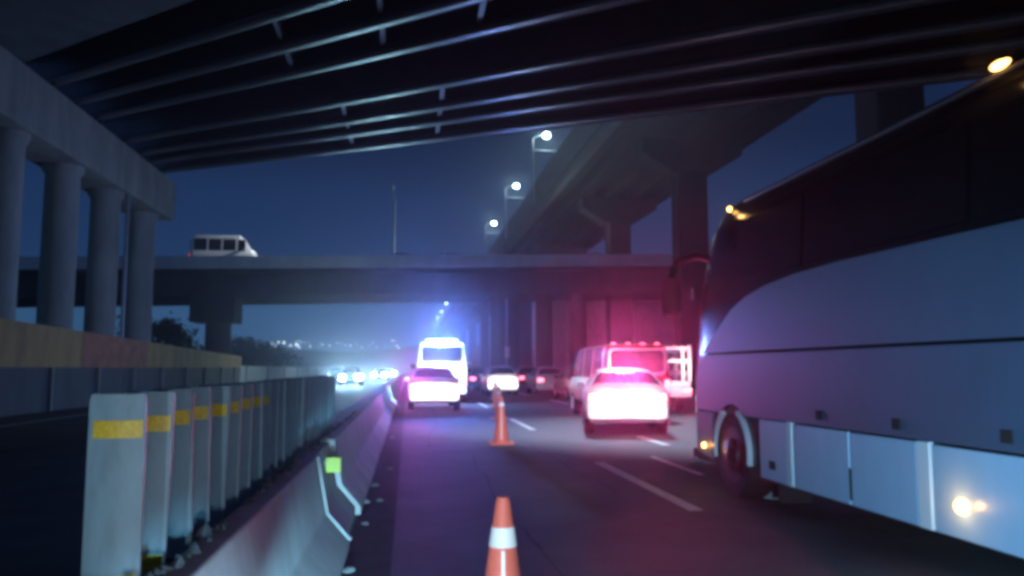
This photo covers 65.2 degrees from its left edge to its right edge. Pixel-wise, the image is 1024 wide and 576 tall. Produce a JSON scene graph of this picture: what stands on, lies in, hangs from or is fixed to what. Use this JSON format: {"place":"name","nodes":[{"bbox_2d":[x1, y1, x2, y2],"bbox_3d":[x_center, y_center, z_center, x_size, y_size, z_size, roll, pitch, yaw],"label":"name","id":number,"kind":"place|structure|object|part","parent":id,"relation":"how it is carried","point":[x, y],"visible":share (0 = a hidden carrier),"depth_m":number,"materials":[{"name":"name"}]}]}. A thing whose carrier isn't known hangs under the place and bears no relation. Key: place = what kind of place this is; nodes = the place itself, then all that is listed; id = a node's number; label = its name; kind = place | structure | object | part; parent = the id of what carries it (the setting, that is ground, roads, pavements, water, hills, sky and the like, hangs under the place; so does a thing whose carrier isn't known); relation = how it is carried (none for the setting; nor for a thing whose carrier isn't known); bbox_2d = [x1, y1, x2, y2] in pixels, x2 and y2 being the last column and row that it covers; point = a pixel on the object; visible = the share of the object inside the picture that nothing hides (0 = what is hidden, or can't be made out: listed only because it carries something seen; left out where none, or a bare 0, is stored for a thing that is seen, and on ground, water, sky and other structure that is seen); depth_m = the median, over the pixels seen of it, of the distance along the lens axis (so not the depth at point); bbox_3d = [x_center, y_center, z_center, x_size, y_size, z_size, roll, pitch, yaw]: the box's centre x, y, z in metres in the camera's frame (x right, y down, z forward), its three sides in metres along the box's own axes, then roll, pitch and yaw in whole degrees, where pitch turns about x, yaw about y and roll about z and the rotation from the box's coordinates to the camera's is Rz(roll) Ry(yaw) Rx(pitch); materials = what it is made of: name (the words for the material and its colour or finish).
{"place":"outdoors","nodes":[
{"label":"outdoors","id":0,"kind":"place"},
{"bbox_2d":[0,371,371,418],"bbox_3d":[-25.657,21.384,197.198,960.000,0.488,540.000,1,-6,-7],"label":"ground","id":1,"kind":"structure","parent":0,"point":[76,408],"depth_m":25.51,"materials":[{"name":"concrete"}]},
{"bbox_2d":[0,318,240,416],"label":"roadside wall","id":2,"kind":"structure","parent":1,"relation":"on","point":[44,368],"depth_m":28.69,"materials":[{"name":"concrete"}]},
{"bbox_2d":[115,311,193,347],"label":"tree","id":3,"kind":"object","parent":1,"relation":"on","point":[166,332],"visible":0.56,"depth_m":71.47,"materials":[{"name":"green plant"}]},
{"bbox_2d":[152,316,203,367],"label":"tree","id":4,"kind":"object","parent":1,"relation":"on","point":[189,344],"visible":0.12,"depth_m":76.06,"materials":[{"name":"green plant"}]},
{"bbox_2d":[231,334,273,365],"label":"tree","id":5,"kind":"object","parent":1,"relation":"on","point":[250,356],"visible":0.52,"depth_m":92.14,"materials":[{"name":"green plant"}]},
{"bbox_2d":[240,337,286,365],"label":"tree","id":6,"kind":"object","parent":1,"relation":"on","point":[264,356],"visible":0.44,"depth_m":103.61,"materials":[{"name":"green plant"}]},
{"bbox_2d":[262,341,304,366],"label":"tree","id":7,"kind":"object","parent":1,"relation":"on","point":[278,363],"visible":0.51,"depth_m":119.29,"materials":[{"name":"green plant"}]},
{"bbox_2d":[0,0,1023,367],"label":"overpass","id":8,"kind":"object","parent":1,"relation":"on","point":[114,108],"visible":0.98,"depth_m":23.01,"materials":[{"name":"concrete"}]},
{"bbox_2d":[240,365,343,381],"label":"wall","id":9,"kind":"structure","parent":0,"point":[255,373],"depth_m":71.22,"materials":[{"name":"concrete"}]},
{"bbox_2d":[117,344,533,370],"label":"hill","id":10,"kind":"structure","parent":0,"point":[401,359],"depth_m":365.65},
{"bbox_2d":[15,79,979,351],"label":"sky","id":11,"kind":"structure","parent":0,"point":[447,192],"materials":[{"name":"blue"}]},
{"bbox_2d":[0,371,1023,575],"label":"road","id":12,"kind":"structure","parent":0,"point":[569,520],"depth_m":7.90,"materials":[{"name":"grey asphalt"}]},
{"bbox_2d":[157,455,351,575],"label":"concrete barrier","id":13,"kind":"object","parent":12,"relation":"on","point":[289,524],"visible":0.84,"depth_m":4.33,"materials":[{"name":"grey concrete"}]},
{"bbox_2d":[81,394,147,575],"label":"antiglare paddle","id":14,"kind":"object","parent":13,"relation":"on","point":[114,494],"visible":1,"depth_m":2.63,"materials":[{"name":"grey plastic"}]},
{"bbox_2d":[126,391,175,575],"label":"antiglare paddle","id":15,"kind":"object","parent":13,"relation":"on","point":[160,433],"visible":0.52,"depth_m":2.93,"materials":[{"name":"grey plastic"}]},
{"bbox_2d":[151,388,193,565],"bbox_3d":[-1.398,0.772,3.281,0.176,0.712,0.110,-1,-5,1],"label":"antiglare paddle","id":16,"kind":"object","parent":13,"relation":"on","point":[180,530],"visible":0.45,"depth_m":3.26,"materials":[{"name":"grey plastic"}]},
{"bbox_2d":[172,387,211,541],"bbox_3d":[-1.444,0.803,3.586,0.176,0.712,0.110,-1,-7,-4],"label":"antiglare paddle","id":17,"kind":"object","parent":13,"relation":"on","point":[202,450],"visible":0.34,"depth_m":3.58,"materials":[{"name":"grey plastic"}]},
{"bbox_2d":[198,385,231,528],"bbox_3d":[-1.469,0.834,3.894,0.176,0.712,0.110,0,-6,10],"label":"antiglare paddle","id":18,"kind":"object","parent":13,"relation":"on","point":[221,409],"visible":0.4,"depth_m":3.88,"materials":[{"name":"grey plastic"}]},
{"bbox_2d":[210,384,242,517],"bbox_3d":[-1.513,0.863,4.191,0.176,0.712,0.110,1,-4,2],"label":"antiglare paddle","id":19,"kind":"object","parent":13,"relation":"on","point":[232,483],"visible":0.33,"depth_m":4.18,"materials":[{"name":"grey plastic"}]},
{"bbox_2d":[223,383,252,507],"bbox_3d":[-1.555,0.895,4.505,0.176,0.712,0.110,-1,-7,5],"label":"antiglare paddle","id":20,"kind":"object","parent":13,"relation":"on","point":[246,450],"visible":0.32,"depth_m":4.49,"materials":[{"name":"grey plastic"}]},
{"bbox_2d":[236,382,263,497],"bbox_3d":[-1.591,0.928,4.835,0.176,0.712,0.110,-1,-4,9],"label":"antiglare paddle","id":21,"kind":"object","parent":13,"relation":"on","point":[257,443],"visible":0.32,"depth_m":4.81,"materials":[{"name":"grey plastic"}]},
{"bbox_2d":[247,381,271,484],"bbox_3d":[-1.635,0.958,5.139,0.176,0.712,0.110,0,-4,14],"label":"antiglare paddle","id":22,"kind":"object","parent":13,"relation":"on","point":[267,424],"visible":0.27,"depth_m":5.12,"materials":[{"name":"grey plastic"}]},
{"bbox_2d":[260,381,279,476],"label":"antiglare paddle","id":23,"kind":"object","parent":13,"relation":"on","point":[274,424],"visible":0.27,"depth_m":5.42,"materials":[{"name":"grey plastic"}]},
{"bbox_2d":[264,380,286,475],"bbox_3d":[-1.702,1.016,5.713,0.176,0.712,0.110,0,-3,11],"label":"antiglare paddle","id":24,"kind":"object","parent":13,"relation":"on","point":[282,424],"visible":0.28,"depth_m":5.69,"materials":[{"name":"grey plastic"}]},
{"bbox_2d":[273,379,292,468],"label":"antiglare paddle","id":25,"kind":"object","parent":13,"relation":"on","point":[289,413],"visible":0.29,"depth_m":6.05,"materials":[{"name":"grey plastic"}]},
{"bbox_2d":[285,378,304,455],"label":"antiglare paddle","id":26,"kind":"object","parent":13,"relation":"on","point":[300,418],"visible":0.28,"depth_m":6.64,"materials":[{"name":"grey plastic"}]},
{"bbox_2d":[291,379,298,462],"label":"antiglare paddle","id":27,"kind":"object","parent":13,"relation":"on","point":[295,412],"visible":0.25,"depth_m":6.34,"materials":[{"name":"grey plastic"}]},
{"bbox_2d":[296,443,354,533],"bbox_3d":[-1.896,1.748,6.875,1.000,0.690,1.460,1,-6,-7],"label":"barrier connector","id":28,"kind":"object","parent":13,"relation":"attached to","point":[341,508],"visible":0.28,"depth_m":7.04,"materials":[{"name":"concrete"}]},
{"bbox_2d":[300,378,307,451],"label":"antiglare paddle","id":29,"kind":"object","parent":28,"relation":"on","point":[305,416],"visible":0.17,"depth_m":6.94,"materials":[{"name":"grey plastic"}]},
{"bbox_2d":[297,377,312,447],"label":"antiglare paddle","id":30,"kind":"object","parent":28,"relation":"on","point":[309,411],"visible":0.25,"depth_m":7.30,"materials":[{"name":"grey plastic"}]},
{"bbox_2d":[311,377,315,443],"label":"antiglare paddle","id":31,"kind":"object","parent":28,"relation":"on","point":[313,411],"visible":0.14,"depth_m":7.60,"materials":[{"name":"grey plastic"}]},
{"bbox_2d":[325,457,340,472],"bbox_3d":[-1.591,1.558,7.043,0.164,0.132,0.015,1,-6,-7],"label":"reflector","id":32,"kind":"object","parent":28,"relation":"attached to","point":[332,464],"visible":0.94,"depth_m":7.04,"materials":[{"name":"green plastic"}]},
{"bbox_2d":[326,367,342,378],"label":"car","id":33,"kind":"object","parent":12,"relation":"on","point":[334,370],"visible":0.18,"depth_m":86.77,"materials":[{"name":"white paint"}]},
{"bbox_2d":[16,254,673,368],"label":"cross bridge","id":34,"kind":"structure","parent":12,"relation":"on","point":[215,293],"depth_m":65.91,"materials":[{"name":"concrete"}]},
{"bbox_2d":[189,235,256,255],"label":"minibus","id":35,"kind":"object","parent":34,"relation":"on","point":[212,245],"visible":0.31,"depth_m":65.81,"materials":[{"name":"white paint"}]},
{"bbox_2d":[193,238,245,250],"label":"side window","id":36,"kind":"structure","parent":35,"relation":"in","point":[199,243],"depth_m":65.79,"materials":[{"name":"black glass"}]},
{"bbox_2d":[392,184,395,253],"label":"lamp post","id":37,"kind":"object","parent":34,"relation":"on","point":[394,228],"visible":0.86,"depth_m":70.00,"materials":[{"name":"silver metal"}]},
{"bbox_2d":[392,253,410,254],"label":"car","id":38,"kind":"object","parent":34,"relation":"on","point":[400,254],"visible":0.07,"depth_m":67.89,"materials":[{"name":"grey paint"}]},
{"bbox_2d":[338,367,363,385],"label":"car","id":39,"kind":"object","parent":12,"relation":"on","point":[351,374],"visible":1,"depth_m":61.14,"materials":[{"name":"grey paint"}]},
{"bbox_2d":[323,408,380,514],"bbox_3d":[-2.355,2.106,10.605,1.050,0.720,6.050,1,-6,-7],"label":"concrete barrier","id":40,"kind":"object","parent":12,"relation":"on","point":[354,444],"visible":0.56,"depth_m":9.25,"materials":[{"name":"grey concrete"}]},
{"bbox_2d":[146,410,355,575],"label":"rubble","id":41,"kind":"object","parent":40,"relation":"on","point":[204,530],"visible":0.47,"depth_m":3.39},
{"bbox_2d":[309,376,323,441],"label":"antiglare paddle","id":42,"kind":"object","parent":40,"relation":"on","point":[321,386],"visible":0.26,"depth_m":8.22,"materials":[{"name":"grey plastic"}]},
{"bbox_2d":[315,377,318,442],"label":"antiglare paddle","id":43,"kind":"object","parent":40,"relation":"on","point":[317,415],"visible":0.24,"depth_m":7.88,"materials":[{"name":"grey plastic"}]},
{"bbox_2d":[319,376,325,437],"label":"antiglare paddle","id":44,"kind":"object","parent":40,"relation":"on","point":[324,407],"visible":0.17,"depth_m":8.54,"materials":[{"name":"grey plastic"}]},
{"bbox_2d":[325,376,326,434],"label":"antiglare paddle","id":45,"kind":"object","parent":40,"relation":"on","point":[326,409],"visible":0.18,"depth_m":8.82,"materials":[{"name":"grey plastic"}]},
{"bbox_2d":[321,375,334,429],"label":"antiglare paddle","id":46,"kind":"object","parent":40,"relation":"on","point":[332,397],"visible":0.21,"depth_m":9.44,"materials":[{"name":"grey plastic"}]},
{"bbox_2d":[327,375,330,431],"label":"antiglare paddle","id":47,"kind":"object","parent":40,"relation":"on","point":[328,402],"visible":0.27,"depth_m":9.13,"materials":[{"name":"grey plastic"}]},
{"bbox_2d":[0,393,704,510],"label":"road marking","id":48,"kind":"object","parent":12,"relation":"on","point":[672,498],"visible":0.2,"depth_m":10.64,"materials":[{"name":"paint"}]},
{"bbox_2d":[337,393,390,449],"bbox_3d":[-3.257,2.800,17.547,1.050,0.720,7.900,1,-6,-7],"label":"concrete barrier","id":49,"kind":"object","parent":12,"relation":"on","point":[379,417],"visible":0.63,"depth_m":16.28,"materials":[{"name":"grey concrete"}]},
{"bbox_2d":[341,381,406,575],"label":"gutter strip","id":50,"kind":"object","parent":12,"relation":"on","point":[370,548],"visible":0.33,"depth_m":7.56,"materials":[{"name":"grey concrete"}]},
{"bbox_2d":[342,566,355,572],"bbox_3d":[-1.125,1.934,5.495,0.101,0.038,0.097,1,-6,-7],"label":"stone","id":51,"kind":"object","parent":50,"relation":"on","point":[349,569],"visible":0.98,"depth_m":5.47,"materials":[{"name":"grey stone"}]},
{"bbox_2d":[370,367,388,380],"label":"car","id":52,"kind":"object","parent":12,"relation":"on","point":[379,372],"visible":0.94,"depth_m":84.95,"materials":[{"name":"silver metal"}]},
{"bbox_2d":[363,387,395,418],"bbox_3d":[-4.279,3.585,25.402,1.050,0.720,7.900,1,-6,-7],"label":"concrete barrier","id":53,"kind":"object","parent":12,"relation":"on","point":[389,405],"visible":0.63,"depth_m":24.44,"materials":[{"name":"grey concrete"}]},
{"bbox_2d":[375,383,397,403],"bbox_3d":[-5.300,4.371,33.257,1.050,0.720,7.900,1,-6,-7],"label":"concrete barrier","id":54,"kind":"object","parent":12,"relation":"on","point":[393,396],"visible":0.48,"depth_m":32.74,"materials":[{"name":"grey concrete"}]},
{"bbox_2d":[386,367,396,376],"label":"car","id":55,"kind":"object","parent":12,"relation":"on","point":[392,371],"visible":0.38,"depth_m":106.92,"materials":[{"name":"white paint"}]},
{"bbox_2d":[383,380,399,396],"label":"concrete barrier","id":56,"kind":"object","parent":12,"relation":"on","point":[396,391],"visible":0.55,"depth_m":40.62,"materials":[{"name":"grey concrete"}]},
{"bbox_2d":[387,378,400,390],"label":"concrete barrier","id":57,"kind":"object","parent":12,"relation":"on","point":[398,386],"visible":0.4,"depth_m":48.53,"materials":[{"name":"grey concrete"}]},
{"bbox_2d":[404,366,459,410],"bbox_3d":[-2.788,3.476,28.048,2.000,1.465,4.502,1,-6,-7],"label":"car","id":58,"kind":"object","parent":12,"relation":"on","point":[433,383],"visible":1,"depth_m":26.04,"materials":[{"name":"white paint"}]},
{"bbox_3d":[-2.626,2.883,26.848,1.411,0.365,0.410,1,-6,-7],"label":"rear window","id":59,"kind":"part","parent":58,"relation":"part of","materials":[{"name":"black glass"}]},
{"bbox_2d":[410,339,471,402],"bbox_3d":[-2.948,3.530,33.991,2.720,2.540,5.522,1,-6,-7],"label":"van","id":60,"kind":"object","parent":12,"relation":"on","point":[450,354],"visible":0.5,"depth_m":31.41,"materials":[{"name":"white paint"}]},
{"bbox_3d":[-2.743,2.602,31.395,1.560,0.630,0.040,1,-6,-7],"label":"rear window","id":61,"kind":"part","parent":60,"relation":"part of","materials":[{"name":"black glass"}]},
{"bbox_2d":[467,367,480,391],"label":"car","id":62,"kind":"object","parent":12,"relation":"on","point":[468,372],"visible":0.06,"depth_m":47.25,"materials":[{"name":"silver metal"}]},
{"bbox_2d":[467,367,487,391],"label":"car","id":63,"kind":"object","parent":12,"relation":"on","point":[474,379],"visible":0.34,"depth_m":45.98,"materials":[{"name":"blue paint"}]},
{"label":"rear window","id":64,"kind":"part","parent":63,"relation":"part of","materials":[{"name":"black glass"}]},
{"bbox_2d":[489,380,495,399],"bbox_3d":[-0.787,4.541,35.815,0.470,0.880,0.470,0,-6,-3],"label":"traffic cone","id":65,"kind":"object","parent":12,"relation":"on","point":[493,391],"visible":0.64,"depth_m":35.73,"materials":[{"name":"orange"}]},
{"bbox_2d":[490,382,497,406],"bbox_3d":[-0.559,3.855,28.955,0.470,0.880,0.470,0,-6,-4],"label":"traffic cone","id":66,"kind":"object","parent":12,"relation":"on","point":[495,396],"visible":0.63,"depth_m":28.87,"materials":[{"name":"orange plastic"}]},
{"bbox_2d":[479,366,518,395],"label":"car","id":67,"kind":"object","parent":12,"relation":"on","point":[505,378],"visible":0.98,"depth_m":40.18,"materials":[{"name":"white paint"}]},
{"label":"rear window","id":68,"kind":"part","parent":67,"relation":"part of","materials":[{"name":"black glass"}]},
{"bbox_2d":[490,387,507,419],"bbox_3d":[-0.352,3.163,22.028,0.470,0.880,0.470,1,-6,-5],"label":"traffic cone","id":69,"kind":"object","parent":12,"relation":"on","point":[497,404],"visible":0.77,"depth_m":21.96,"materials":[{"name":"orange"}]},
{"bbox_2d":[488,396,513,444],"bbox_3d":[-0.197,2.440,14.803,0.470,0.880,0.470,0,-6,-2],"label":"traffic cone","id":70,"kind":"object","parent":12,"relation":"on","point":[501,436],"visible":1,"depth_m":14.70,"materials":[{"name":"orange plastic"}]},
{"bbox_2d":[485,496,520,575],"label":"traffic cone","id":71,"kind":"object","parent":12,"relation":"on","point":[502,560],"visible":1,"depth_m":3.16,"materials":[{"name":"orange plastic"}]},
{"bbox_2d":[505,299,508,365],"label":"pole","id":72,"kind":"object","parent":12,"relation":"on","point":[506,351],"visible":0.78,"depth_m":60.32,"materials":[{"name":"silver metal"}]},
{"bbox_2d":[515,366,536,389],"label":"car","id":73,"kind":"object","parent":12,"relation":"on","point":[521,372],"visible":0.16,"depth_m":51.00,"materials":[{"name":"red paint"}]},
{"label":"rear window","id":74,"kind":"part","parent":73,"relation":"part of","materials":[{"name":"black glass"}]},
{"bbox_2d":[526,367,564,394],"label":"car","id":75,"kind":"object","parent":12,"relation":"on","point":[539,378],"visible":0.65,"depth_m":41.65,"materials":[{"name":"silver metal"}]},
{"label":"side window","id":76,"kind":"part","parent":75,"relation":"part of","materials":[{"name":"black glass"}]},
{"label":"rear window","id":77,"kind":"part","parent":75,"relation":"part of","materials":[{"name":"black glass"}]},
{"bbox_2d":[402,406,697,575],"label":"road seam","id":78,"kind":"object","parent":12,"relation":"on","point":[526,532],"visible":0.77,"depth_m":10.45,"materials":[{"name":"black asphalt"}]},
{"bbox_2d":[554,365,573,400],"bbox_3d":[2.979,4.242,35.967,1.960,1.515,4.202,1,-6,-7],"label":"car","id":79,"kind":"object","parent":12,"relation":"on","point":[561,382],"visible":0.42,"depth_m":35.55,"materials":[{"name":"grey paint"}]},
{"bbox_3d":[2.305,3.801,35.853,0.262,0.510,1.180,1,-6,-7],"label":"side window","id":80,"kind":"part","parent":79,"relation":"part of","materials":[{"name":"black glass"}]},
{"bbox_2d":[534,300,673,380],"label":"retaining wall","id":81,"kind":"structure","parent":12,"relation":"on","point":[651,324],"depth_m":79.95,"materials":[{"name":"concrete"}]},
{"bbox_2d":[566,343,670,412],"bbox_3d":[3.004,2.721,23.546,2.280,2.070,5.022,1,-6,-7],"label":"van","id":82,"kind":"object","parent":12,"relation":"on","point":[590,361],"visible":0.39,"depth_m":21.28,"materials":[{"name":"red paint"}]},
{"bbox_3d":[2.199,2.163,23.047,0.101,0.859,3.350,1,-6,-7],"label":"side window","id":83,"kind":"part","parent":82,"relation":"part of","materials":[{"name":"black glass"}]},
{"bbox_3d":[3.315,1.955,21.212,1.582,0.710,0.040,1,-6,-7],"label":"window frame","id":84,"kind":"part","parent":82,"relation":"part of","materials":[{"name":"white paint"}]},
{"bbox_3d":[3.316,1.949,21.203,1.435,0.580,0.040,1,-6,-7],"label":"rear window","id":85,"kind":"part","parent":82,"relation":"part of","materials":[{"name":"black glass"}]},
{"bbox_2d":[577,362,668,433],"bbox_3d":[2.529,2.492,18.513,2.040,1.524,4.002,0,-6,4],"label":"car","id":86,"kind":"object","parent":12,"relation":"on","point":[626,395],"visible":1,"depth_m":16.64,"materials":[{"name":"white paint"}]},
{"bbox_3d":[1.792,2.109,18.374,0.275,0.400,1.700,0,-6,4],"label":"side window","id":87,"kind":"part","parent":86,"relation":"part of","materials":[{"name":"black glass"}]},
{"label":"rear window","id":88,"kind":"part","parent":86,"relation":"part of","materials":[{"name":"black glass"}]},
{"bbox_2d":[434,86,924,388],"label":"elevated ramp","id":89,"kind":"structure","parent":12,"relation":"on","point":[610,183],"depth_m":61.84,"materials":[{"name":"concrete"}]},
{"bbox_2d":[485,221,499,254],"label":"street lamp","id":90,"kind":"object","parent":89,"relation":"attached to","point":[494,223],"visible":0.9,"depth_m":141.22,"materials":[{"name":"silver metal"}]},
{"bbox_2d":[505,183,523,237],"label":"street lamp","id":91,"kind":"object","parent":89,"relation":"attached to","point":[516,185],"visible":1,"depth_m":112.00,"materials":[{"name":"silver metal"}]},
{"bbox_2d":[532,131,556,201],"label":"street lamp","id":92,"kind":"object","parent":89,"relation":"attached to","point":[546,135],"visible":0.94,"depth_m":87.65,"materials":[{"name":"silver metal"}]},
{"bbox_2d":[763,488,778,498],"bbox_3d":[2.817,2.219,8.655,0.213,0.100,0.217,1,-6,-7],"label":"stone","id":93,"kind":"object","parent":12,"relation":"on","point":[773,494],"visible":0.49,"depth_m":8.57,"materials":[{"name":"grey stone"}]},
{"bbox_2d":[664,345,691,411],"bbox_3d":[4.193,3.121,27.827,2.060,2.114,6.340,1,-6,-7],"label":"stake truck","id":94,"kind":"object","parent":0,"point":[680,390],"visible":0.25,"depth_m":24.96,"materials":[{"name":"white paint"}]},
{"bbox_2d":[660,58,1023,558],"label":"coach","id":95,"kind":"object","parent":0,"point":[861,334],"visible":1,"depth_m":5.97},
{"bbox_2d":[736,194,802,280],"bbox_3d":[2.565,-0.470,8.062,0.058,0.660,1.440,1,-6,-7],"label":"side window","id":96,"kind":"structure","parent":95,"relation":"in","point":[769,240],"depth_m":7.96,"materials":[{"name":"black glass"}]},
{"bbox_2d":[759,419,787,484],"bbox_3d":[2.545,1.580,7.763,0.034,0.580,0.580,1,-6,-7],"label":"luggage door","id":97,"kind":"structure","parent":95,"relation":"in","point":[773,444],"depth_m":7.73,"materials":[{"name":"blue metal"}]},
{"bbox_2d":[793,424,852,504],"bbox_3d":[2.660,1.492,6.880,0.034,0.580,0.930,1,-6,-7],"label":"luggage door","id":98,"kind":"structure","parent":95,"relation":"in","point":[822,456],"depth_m":6.81,"materials":[{"name":"blue metal"}]},
{"bbox_2d":[850,433,919,525],"bbox_3d":[2.777,1.402,5.977,0.034,0.580,0.840,1,-6,-7],"label":"luggage door","id":99,"kind":"structure","parent":95,"relation":"in","point":[883,469],"depth_m":5.92,"materials":[{"name":"blue metal"}]},
{"bbox_2d":[803,121,966,263],"bbox_3d":[2.802,-0.653,6.236,0.058,0.660,2.140,1,-6,-7],"label":"side window","id":100,"kind":"structure","parent":95,"relation":"in","point":[920,187],"depth_m":5.96,"materials":[{"name":"black glass"}]},
{"bbox_2d":[932,445,1023,557],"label":"luggage door","id":101,"kind":"structure","parent":95,"relation":"in","point":[992,484],"depth_m":4.93,"materials":[{"name":"blue metal"}]},
{"bbox_2d":[971,96,1023,218],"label":"side window","id":102,"kind":"structure","parent":95,"relation":"in","point":[997,133],"depth_m":4.89,"materials":[{"name":"black glass"}]}
]}

